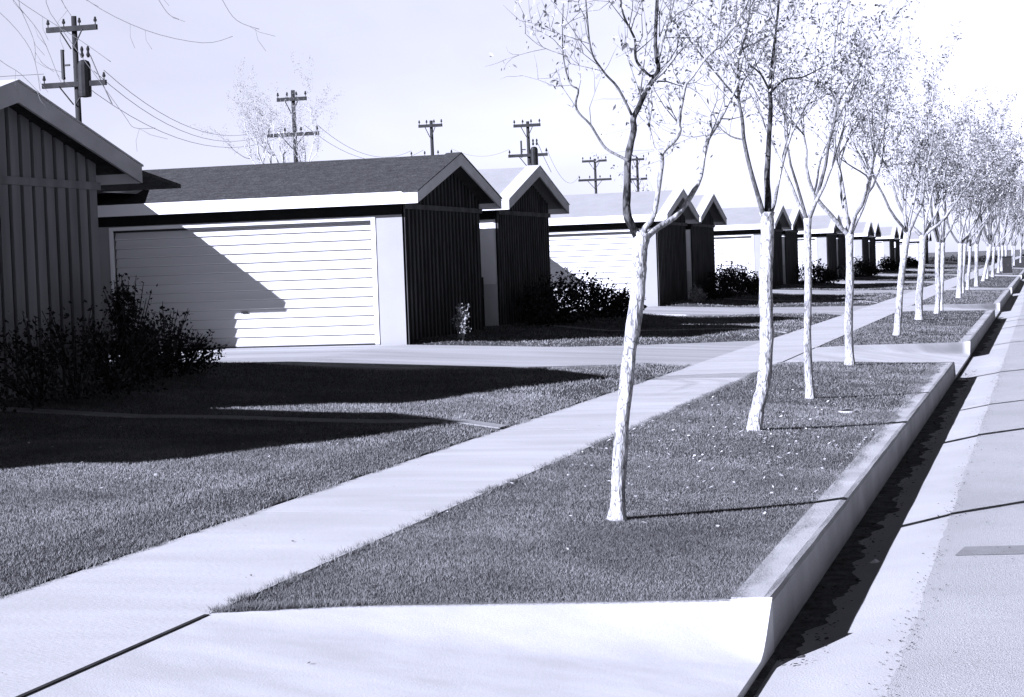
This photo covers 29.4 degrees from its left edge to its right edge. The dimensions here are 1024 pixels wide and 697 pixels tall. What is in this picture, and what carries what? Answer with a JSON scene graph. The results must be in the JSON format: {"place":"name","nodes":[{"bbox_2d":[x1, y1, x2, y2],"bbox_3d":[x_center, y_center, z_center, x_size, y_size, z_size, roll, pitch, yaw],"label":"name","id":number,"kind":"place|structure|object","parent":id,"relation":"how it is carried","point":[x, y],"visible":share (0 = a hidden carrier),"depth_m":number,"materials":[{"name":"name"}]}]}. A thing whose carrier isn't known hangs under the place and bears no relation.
{"place":"outdoors","nodes":[
{"label":"outdoors","id":0,"kind":"place"},
{"bbox_2d":[25,597,773,696],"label":"driveway apron","id":1,"kind":"object","parent":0,"point":[713,648],"visible":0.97,"depth_m":9.07,"materials":[{"name":"concrete"}]},
{"bbox_2d":[104,341,759,370],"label":"driveway","id":2,"kind":"structure","parent":0,"point":[394,357],"depth_m":31.73,"materials":[{"name":"concrete"}]},
{"bbox_2d":[0,256,1015,598],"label":"lawn","id":3,"kind":"structure","parent":0,"point":[502,340],"depth_m":19.07,"materials":[{"name":"plant"}]},
{"bbox_2d":[0,79,143,399],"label":"gable house","id":4,"kind":"structure","parent":3,"relation":"on","point":[59,166],"depth_m":22.13,"materials":[{"name":"grey wood"}]},
{"bbox_2d":[97,170,180,191],"bbox_3d":[-6.673,-0.842,25.010,4.800,2.660,1.300,-1,2,15],"label":"lean to roof","id":5,"kind":"object","parent":4,"relation":"attached to","point":[151,181],"visible":0.25,"depth_m":24.74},
{"bbox_2d":[42,16,111,121],"bbox_3d":[-11.676,-4.614,53.046,2.066,8.801,0.399,-1,2,15],"label":"utility pole","id":6,"kind":"object","parent":3,"relation":"on","point":[84,83],"visible":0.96,"depth_m":52.86,"materials":[{"name":"wood"}]},
{"bbox_2d":[77,79,290,147],"bbox_3d":[-10.104,-7.233,63.903,0.011,1.161,22.252,-2,2,9],"label":"power line","id":7,"kind":"object","parent":6,"relation":"attached to","point":[171,135],"visible":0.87,"depth_m":60.15,"materials":[{"name":"metal"}]},
{"bbox_2d":[104,70,265,135],"bbox_3d":[-10.163,-7.557,63.902,0.011,0.911,22.512,-2,2,4],"label":"power line","id":8,"kind":"object","parent":6,"relation":"attached to","point":[170,118],"visible":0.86,"depth_m":59.50,"materials":[{"name":"metal"}]},
{"bbox_2d":[94,71,277,140],"bbox_3d":[-10.111,-7.446,63.894,0.011,1.136,22.390,-2,2,6],"label":"power line","id":9,"kind":"object","parent":6,"relation":"attached to","point":[157,118],"visible":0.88,"depth_m":58.46,"materials":[{"name":"metal"}]},
{"bbox_2d":[0,300,184,413],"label":"shrub","id":10,"kind":"object","parent":3,"relation":"on","point":[113,384],"visible":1,"depth_m":20.86,"materials":[{"name":"black plant"}]},
{"bbox_2d":[86,273,171,386],"bbox_3d":[-4.475,-0.217,23.026,0.910,1.364,1.742,-2,2,-4],"label":"shrub","id":11,"kind":"object","parent":3,"relation":"on","point":[119,304],"visible":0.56,"depth_m":22.79,"materials":[{"name":"black plant"}]},
{"bbox_2d":[0,0,272,146],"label":"bare tree","id":12,"kind":"object","parent":3,"relation":"on","point":[92,48],"visible":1,"depth_m":18.50,"materials":[{"name":"bark"}]},
{"bbox_2d":[114,301,229,377],"bbox_3d":[-4.376,-0.073,24.675,1.044,1.039,2.195,-1,3,23],"label":"shrub","id":13,"kind":"object","parent":3,"relation":"on","point":[192,354],"visible":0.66,"depth_m":24.89,"materials":[{"name":"black plant"}]},
{"bbox_2d":[0,406,507,429],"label":"garden path","id":14,"kind":"structure","parent":3,"relation":"on","point":[127,415],"depth_m":19.78,"materials":[{"name":"concrete"}]},
{"bbox_2d":[192,55,344,163],"bbox_3d":[-7.367,-5.188,61.502,4.311,8.300,3.744,-1,2,15],"label":"street tree","id":15,"kind":"object","parent":3,"relation":"on","point":[262,141],"visible":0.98,"depth_m":61.24,"materials":[{"name":"white plant"}]},
{"bbox_2d":[267,90,318,161],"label":"utility pole","id":16,"kind":"object","parent":3,"relation":"on","point":[292,99],"visible":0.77,"depth_m":74.86,"materials":[{"name":"wood"}]},
{"bbox_2d":[97,152,501,349],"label":"garage","id":17,"kind":"structure","parent":3,"relation":"on","point":[372,251],"depth_m":35.59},
{"bbox_2d":[115,222,374,348],"bbox_3d":[-4.884,-1.127,35.582,5.038,2.193,0.075,-1,2,15],"label":"garage door","id":18,"kind":"structure","parent":17,"relation":"in","point":[223,329],"depth_m":35.50,"materials":[{"name":"paint"}]},
{"bbox_2d":[410,119,451,155],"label":"utility pole","id":19,"kind":"object","parent":3,"relation":"on","point":[431,125],"visible":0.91,"depth_m":91.94,"materials":[{"name":"wood"}]},
{"bbox_2d":[451,303,471,339],"bbox_3d":[-0.922,-0.489,35.500,0.340,0.676,0.346,-4,3,-41],"label":"shrub","id":20,"kind":"object","parent":3,"relation":"on","point":[463,315],"visible":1,"depth_m":35.48,"materials":[{"name":"grey plant"}]},
{"bbox_2d":[478,165,569,325],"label":"gable house","id":21,"kind":"structure","parent":3,"relation":"on","point":[514,244],"depth_m":41.87,"materials":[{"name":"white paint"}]},
{"bbox_2d":[482,277,484,326],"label":"side gate","id":22,"kind":"structure","parent":21,"relation":"attached to","point":[483,302],"depth_m":40.59,"materials":[{"name":"metal"}]},
{"bbox_2d":[508,119,550,171],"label":"utility pole","id":23,"kind":"object","parent":3,"relation":"on","point":[532,154],"visible":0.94,"depth_m":91.82,"materials":[{"name":"wood"}]},
{"bbox_2d":[514,267,594,327],"bbox_3d":[0.920,-1.103,42.279,1.205,1.329,4.309,-1,2,15],"label":"shrub","id":24,"kind":"object","parent":3,"relation":"on","point":[548,311],"visible":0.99,"depth_m":41.98,"materials":[{"name":"black plant"}]},
{"bbox_2d":[578,156,611,193],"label":"utility pole","id":25,"kind":"object","parent":3,"relation":"on","point":[595,179],"visible":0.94,"depth_m":124.87,"materials":[{"name":"wood"}]},
{"bbox_2d":[556,266,647,320],"bbox_3d":[2.063,-1.281,45.674,1.532,1.298,4.009,-1,3,27],"label":"shrub","id":26,"kind":"object","parent":3,"relation":"on","point":[619,303],"visible":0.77,"depth_m":45.46,"materials":[{"name":"black plant"}]},
{"bbox_2d":[549,189,699,307],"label":"garage","id":27,"kind":"structure","parent":3,"relation":"on","point":[592,232],"depth_m":58.02,"materials":[{"name":"white paint"}]},
{"bbox_2d":[549,233,633,307],"bbox_3d":[1.283,-2.298,58.281,5.038,2.193,0.075,-1,2,15],"label":"garage door","id":28,"kind":"structure","parent":27,"relation":"in","point":[619,274],"depth_m":57.93,"materials":[{"name":"paint"}]},
{"bbox_2d":[631,155,646,191],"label":"utility pole","id":29,"kind":"object","parent":3,"relation":"on","point":[636,159],"visible":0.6,"depth_m":124.83,"materials":[{"name":"wood"}]},
{"bbox_2d":[538,324,787,336],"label":"garden path","id":30,"kind":"structure","parent":3,"relation":"on","point":[665,329],"depth_m":41.28,"materials":[{"name":"concrete"}]},
{"bbox_2d":[687,282,707,301],"bbox_3d":[5.671,-1.698,59.830,0.558,0.710,1.333,-1,3,22],"label":"shrub","id":31,"kind":"object","parent":3,"relation":"on","point":[696,295],"visible":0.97,"depth_m":59.73,"materials":[{"name":"black plant"}]},
{"bbox_2d":[686,194,726,297],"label":"gable house","id":32,"kind":"structure","parent":3,"relation":"on","point":[700,252],"depth_m":64.56,"materials":[{"name":"white paint"}]},
{"bbox_2d":[701,259,748,299],"bbox_3d":[7.039,-2.284,64.720,1.254,1.361,4.548,-1,2,15],"label":"shrub","id":33,"kind":"object","parent":3,"relation":"on","point":[720,283],"visible":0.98,"depth_m":64.27,"materials":[{"name":"black plant"}]},
{"bbox_2d":[723,262,772,295],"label":"shrub","id":34,"kind":"object","parent":3,"relation":"on","point":[752,287],"visible":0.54,"depth_m":67.77,"materials":[{"name":"black plant"}]},
{"bbox_2d":[714,205,791,286],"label":"garage","id":35,"kind":"structure","parent":3,"relation":"on","point":[737,237],"depth_m":80.70,"materials":[{"name":"white paint"}]},
{"bbox_2d":[714,237,752,280],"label":"garage door","id":36,"kind":"structure","parent":35,"relation":"in","point":[732,248],"depth_m":80.65,"materials":[{"name":"paint"}]},
{"bbox_2d":[782,208,803,283],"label":"gable house","id":37,"kind":"structure","parent":3,"relation":"on","point":[790,247],"depth_m":87.48,"materials":[{"name":"white paint"}]},
{"bbox_2d":[793,257,826,284],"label":"shrub","id":38,"kind":"object","parent":3,"relation":"on","point":[800,276],"visible":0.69,"depth_m":87.68,"materials":[{"name":"black plant"}]},
{"bbox_2d":[798,214,842,280],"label":"garage","id":39,"kind":"structure","parent":3,"relation":"on","point":[825,230],"depth_m":102.96,"materials":[{"name":"white paint"}]},
{"bbox_2d":[798,239,815,280],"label":"garage door","id":40,"kind":"structure","parent":39,"relation":"in","point":[800,242],"depth_m":102.97,"materials":[{"name":"paint"}]},
{"bbox_2d":[804,258,840,283],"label":"shrub","id":41,"kind":"object","parent":3,"relation":"on","point":[829,275],"visible":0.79,"depth_m":91.02,"materials":[{"name":"black plant"}]},
{"bbox_2d":[836,216,850,276],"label":"gable house","id":42,"kind":"structure","parent":3,"relation":"on","point":[841,247],"depth_m":109.39,"materials":[{"name":"white paint"}]},
{"bbox_2d":[844,256,864,276],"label":"shrub","id":43,"kind":"object","parent":3,"relation":"on","point":[856,272],"visible":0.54,"depth_m":110.41,"materials":[{"name":"black plant"}]},
{"bbox_2d":[854,221,874,269],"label":"garage","id":44,"kind":"structure","parent":3,"relation":"on","point":[863,232],"depth_m":129.80,"materials":[{"name":"white paint"}]},
{"bbox_2d":[854,256,879,276],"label":"shrub","id":45,"kind":"object","parent":3,"relation":"on","point":[869,270],"visible":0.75,"depth_m":113.18,"materials":[{"name":"black plant"}]},
{"bbox_2d":[868,222,880,267],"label":"gable house","id":46,"kind":"structure","parent":3,"relation":"on","point":[872,245],"depth_m":136.86,"materials":[{"name":"white paint"}]},
{"bbox_2d":[875,255,891,270],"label":"shrub","id":47,"kind":"object","parent":3,"relation":"on","point":[881,266],"visible":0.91,"depth_m":136.95,"materials":[{"name":"black plant"}]},
{"bbox_2d":[875,226,898,268],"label":"garage","id":48,"kind":"structure","parent":3,"relation":"on","point":[885,242],"depth_m":158.16,"materials":[{"name":"white paint"}]},
{"bbox_2d":[876,243,881,267],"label":"garage door","id":49,"kind":"structure","parent":48,"relation":"in","point":[878,251],"depth_m":158.17,"materials":[{"name":"paint"}]},
{"bbox_2d":[879,256,899,270],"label":"shrub","id":50,"kind":"object","parent":3,"relation":"on","point":[894,266],"visible":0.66,"depth_m":140.06,"materials":[{"name":"black plant"}]},
{"bbox_2d":[894,227,903,263],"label":"gable house","id":51,"kind":"structure","parent":3,"relation":"on","point":[897,246],"depth_m":165.73,"materials":[{"name":"white paint"}]},
{"bbox_2d":[900,232,928,260],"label":"garage","id":52,"kind":"structure","parent":3,"relation":"on","point":[913,251],"depth_m":207.54,"materials":[{"name":"white paint"}]},
{"bbox_2d":[900,244,916,258],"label":"garage door","id":53,"kind":"structure","parent":52,"relation":"in","point":[912,252],"depth_m":207.61,"materials":[{"name":"paint"}]},
{"bbox_2d":[926,233,931,262],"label":"gable house","id":54,"kind":"structure","parent":3,"relation":"on","point":[930,239],"depth_m":215.55,"materials":[{"name":"black paint"}]},
{"bbox_2d":[929,254,1000,261],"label":"hedge","id":55,"kind":"object","parent":3,"relation":"on","point":[981,259],"visible":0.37,"depth_m":235.35,"materials":[{"name":"black plant"}]},
{"bbox_2d":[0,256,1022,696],"bbox_3d":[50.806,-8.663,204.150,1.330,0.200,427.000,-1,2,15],"label":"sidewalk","id":56,"kind":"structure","parent":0,"point":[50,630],"depth_m":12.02,"materials":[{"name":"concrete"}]},
{"bbox_2d":[16,348,813,696],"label":"expansion joint","id":57,"kind":"object","parent":56,"relation":"on","point":[126,650],"visible":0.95,"depth_m":8.31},
{"bbox_2d":[0,0,1023,252],"label":"sky","id":58,"kind":"structure","parent":0,"point":[397,64],"materials":[{"name":"white"}]},
{"bbox_2d":[3,249,1023,613],"bbox_3d":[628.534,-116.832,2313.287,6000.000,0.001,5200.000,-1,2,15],"label":"ground","id":59,"kind":"structure","parent":0,"point":[457,443],"depth_m":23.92,"materials":[{"name":"plant"}]},
{"bbox_2d":[731,362,954,649],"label":"kerb","id":60,"kind":"structure","parent":59,"relation":"on","point":[800,566],"depth_m":13.44,"materials":[{"name":"concrete"}]},
{"bbox_2d":[959,310,994,354],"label":"kerb","id":61,"kind":"structure","parent":59,"relation":"on","point":[976,334],"depth_m":44.39,"materials":[{"name":"concrete"}]},
{"bbox_2d":[994,290,1010,310],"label":"kerb","id":62,"kind":"structure","parent":59,"relation":"on","point":[1003,298],"depth_m":71.38,"materials":[{"name":"concrete"}]},
{"bbox_2d":[1007,276,1020,292],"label":"kerb","id":63,"kind":"structure","parent":59,"relation":"on","point":[1013,285],"depth_m":101.47,"materials":[{"name":"concrete"}]},
{"bbox_2d":[249,362,934,605],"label":"verge turf","id":64,"kind":"structure","parent":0,"point":[698,521],"depth_m":12.91,"materials":[{"name":"plant"}]},
{"bbox_2d":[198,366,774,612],"bbox_3d":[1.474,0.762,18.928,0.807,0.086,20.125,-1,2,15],"label":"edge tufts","id":65,"kind":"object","parent":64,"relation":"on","point":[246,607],"visible":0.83,"depth_m":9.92,"materials":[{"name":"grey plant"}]},
{"bbox_2d":[489,0,779,520],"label":"street tree","id":66,"kind":"object","parent":64,"relation":"on","point":[617,507],"visible":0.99,"depth_m":12.73,"materials":[{"name":"white plant"}]},
{"bbox_2d":[403,370,900,580],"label":"fallen leaves","id":67,"kind":"object","parent":64,"relation":"on","point":[730,451],"visible":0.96,"depth_m":16.87,"materials":[{"name":"white plant"}]},
{"bbox_2d":[590,0,892,430],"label":"street tree","id":68,"kind":"object","parent":64,"relation":"on","point":[764,375],"visible":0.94,"depth_m":18.97,"materials":[{"name":"white plant"}]},
{"bbox_2d":[690,0,923,398],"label":"street tree","id":69,"kind":"object","parent":64,"relation":"on","point":[808,370],"visible":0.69,"depth_m":22.97,"materials":[{"name":"white plant"}]},
{"bbox_2d":[741,5,924,365],"bbox_3d":[4.643,-2.408,28.434,2.720,5.569,4.875,-1,2,15],"label":"street tree","id":70,"kind":"object","parent":64,"relation":"on","point":[848,233],"visible":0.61,"depth_m":29.23,"materials":[{"name":"white plant"}]},
{"bbox_2d":[558,306,866,317],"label":"driveway","id":71,"kind":"structure","parent":0,"point":[704,311],"depth_m":54.62,"materials":[{"name":"concrete"}]},
{"bbox_2d":[736,290,914,293],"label":"driveway","id":72,"kind":"structure","parent":0,"point":[831,291],"depth_m":78.05,"materials":[{"name":"concrete"}]},
{"bbox_2d":[783,341,970,378],"bbox_3d":[6.460,0.264,33.614,2.485,0.599,8.847,-1,2,15],"label":"driveway apron","id":73,"kind":"object","parent":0,"point":[958,354],"visible":0.63,"depth_m":34.80,"materials":[{"name":"concrete"}]},
{"bbox_2d":[831,281,934,283],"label":"driveway","id":74,"kind":"structure","parent":0,"point":[864,282],"depth_m":100.09,"materials":[{"name":"concrete"}]},
{"bbox_2d":[754,277,1023,696],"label":"gutter","id":75,"kind":"object","parent":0,"point":[846,657],"visible":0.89,"depth_m":12.37,"materials":[{"name":"concrete"}]},
{"bbox_2d":[744,317,1002,696],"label":"gutter silt","id":76,"kind":"object","parent":75,"relation":"on","point":[801,624],"visible":0.99,"depth_m":13.27,"materials":[{"name":"black soil"}]},
{"bbox_2d":[772,369,976,664],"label":"gutter litter","id":77,"kind":"object","parent":75,"relation":"on","point":[815,615],"visible":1,"depth_m":14.29,"materials":[{"name":"brown plant"}]},
{"bbox_2d":[820,310,986,346],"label":"verge turf","id":78,"kind":"structure","parent":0,"point":[929,321],"depth_m":43.76,"materials":[{"name":"grass"}]},
{"bbox_2d":[834,21,982,335],"bbox_3d":[8.025,-3.346,39.243,2.245,6.311,2.984,-4,3,-34],"label":"street tree","id":79,"kind":"object","parent":78,"relation":"on","point":[907,228],"visible":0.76,"depth_m":39.10,"materials":[{"name":"white plant"}]},
{"bbox_2d":[851,83,982,313],"bbox_3d":[11.118,-4.002,53.037,2.462,6.264,2.977,-4,3,-41],"label":"street tree","id":80,"kind":"object","parent":78,"relation":"on","point":[938,233],"visible":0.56,"depth_m":52.52,"materials":[{"name":"grey plant"}]},
{"bbox_2d":[860,50,984,319],"bbox_3d":[10.268,-4.027,47.964,3.281,6.753,2.658,-3,2,-16],"label":"street tree","id":81,"kind":"object","parent":78,"relation":"on","point":[920,277],"visible":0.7,"depth_m":47.89,"materials":[{"name":"white plant"}]},
{"bbox_2d":[881,98,1023,310],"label":"street tree","id":82,"kind":"object","parent":78,"relation":"on","point":[944,236],"visible":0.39,"depth_m":55.44,"materials":[{"name":"grey plant"}]},
{"bbox_2d":[878,274,956,275],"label":"driveway","id":83,"kind":"structure","parent":0,"point":[913,274],"depth_m":127.42,"materials":[{"name":"concrete"}]},
{"bbox_2d":[902,303,999,318],"bbox_3d":[13.184,-1.013,58.362,2.485,0.599,11.493,-1,2,15],"label":"driveway apron","id":84,"kind":"object","parent":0,"point":[995,307],"visible":0.43,"depth_m":61.08,"materials":[{"name":"concrete"}]},
{"bbox_2d":[886,303,1023,696],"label":"road","id":85,"kind":"structure","parent":0,"point":[973,619],"depth_m":11.61,"materials":[{"name":"white asphalt"}]},
{"bbox_2d":[868,364,1012,696],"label":"road grit","id":86,"kind":"object","parent":85,"relation":"on","point":[933,560],"visible":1,"depth_m":11.59,"materials":[{"name":"grey gravel"}]},
{"bbox_2d":[955,545,1023,554],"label":"road patch","id":87,"kind":"object","parent":85,"relation":"on","point":[988,550],"visible":1,"depth_m":12.86,"materials":[{"name":"grey asphalt"}]},
{"bbox_2d":[912,290,1003,305],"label":"verge turf","id":88,"kind":"structure","parent":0,"point":[972,300],"depth_m":68.17,"materials":[{"name":"plant"}]},
{"bbox_2d":[902,86,1006,297],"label":"street tree","id":89,"kind":"object","parent":88,"relation":"on","point":[960,242],"visible":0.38,"depth_m":68.63,"materials":[{"name":"grey plant"}]},
{"bbox_2d":[900,82,1023,292],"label":"street tree","id":90,"kind":"object","parent":88,"relation":"on","point":[994,114],"visible":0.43,"depth_m":75.17,"materials":[{"name":"grey plant"}]},
{"bbox_2d":[928,251,1023,256],"bbox_3d":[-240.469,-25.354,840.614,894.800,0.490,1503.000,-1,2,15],"label":"field","id":91,"kind":"structure","parent":0,"point":[1017,253],"depth_m":788.73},
{"bbox_2d":[948,287,1011,294],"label":"driveway apron","id":92,"kind":"object","parent":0,"point":[1010,289],"visible":0.31,"depth_m":86.69,"materials":[{"name":"concrete"}]},
{"bbox_2d":[965,276,1015,287],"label":"verge turf","id":93,"kind":"structure","parent":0,"point":[994,282],"depth_m":101.22,"materials":[{"name":"plant"}]},
{"bbox_2d":[925,118,1023,280],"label":"street tree","id":94,"kind":"object","parent":93,"relation":"on","point":[990,241],"visible":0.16,"depth_m":103.15,"materials":[{"name":"grey plant"}]},
{"bbox_2d":[933,91,1023,286],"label":"street tree","id":95,"kind":"object","parent":93,"relation":"on","point":[1014,167],"visible":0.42,"depth_m":88.49,"materials":[{"name":"grey plant"}]},
{"bbox_2d":[947,109,1010,289],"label":"street tree","id":96,"kind":"object","parent":93,"relation":"on","point":[970,250],"visible":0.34,"depth_m":81.61,"materials":[{"name":"grey plant"}]},
{"bbox_2d":[949,106,1022,278],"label":"street tree","id":97,"kind":"object","parent":93,"relation":"on","point":[987,245],"visible":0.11,"depth_m":111.18,"materials":[{"name":"grey plant"}]},
{"bbox_2d":[957,130,1023,276],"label":"street tree","id":98,"kind":"object","parent":93,"relation":"on","point":[994,240],"visible":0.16,"depth_m":117.25,"materials":[{"name":"grey plant"}]},
{"bbox_2d":[989,268,1021,274],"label":"verge turf","id":99,"kind":"structure","parent":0,"point":[995,270],"depth_m":143.61,"materials":[{"name":"plant"}]},
{"bbox_2d":[967,142,1023,272],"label":"street tree","id":100,"kind":"object","parent":99,"relation":"on","point":[999,247],"visible":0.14,"depth_m":136.51,"materials":[{"name":"grey plant"}]},
{"bbox_2d":[983,159,1023,255],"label":"street tree","id":101,"kind":"object","parent":99,"relation":"on","point":[1013,218],"visible":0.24,"depth_m":154.84,"materials":[{"name":"grey plant"}]},
{"bbox_2d":[1002,256,1012,274],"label":"utility cabinet","id":102,"kind":"object","parent":99,"relation":"on","point":[1007,264],"visible":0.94,"depth_m":131.53,"materials":[{"name":"metal"}]},
{"bbox_2d":[996,156,1023,270],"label":"street tree","id":103,"kind":"object","parent":99,"relation":"on","point":[1002,227],"visible":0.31,"depth_m":146.26,"materials":[{"name":"grey plant"}]},
{"bbox_2d":[1012,256,1023,267],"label":"verge turf","id":104,"kind":"structure","parent":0,"point":[1018,264],"depth_m":219.25,"materials":[{"name":"plant"}]},
{"bbox_2d":[1001,193,1023,265],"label":"street tree","id":105,"kind":"object","parent":104,"relation":"on","point":[1015,243],"visible":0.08,"depth_m":193.44,"materials":[{"name":"grey plant"}]},
{"bbox_2d":[1006,188,1023,266],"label":"street tree","id":106,"kind":"object","parent":104,"relation":"on","point":[1012,245],"visible":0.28,"depth_m":179.60,"materials":[{"name":"grey plant"}]},
{"bbox_2d":[1015,205,1023,262],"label":"street tree","id":107,"kind":"object","parent":104,"relation":"on","point":[1020,238],"visible":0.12,"depth_m":231.93,"materials":[{"name":"grey plant"}]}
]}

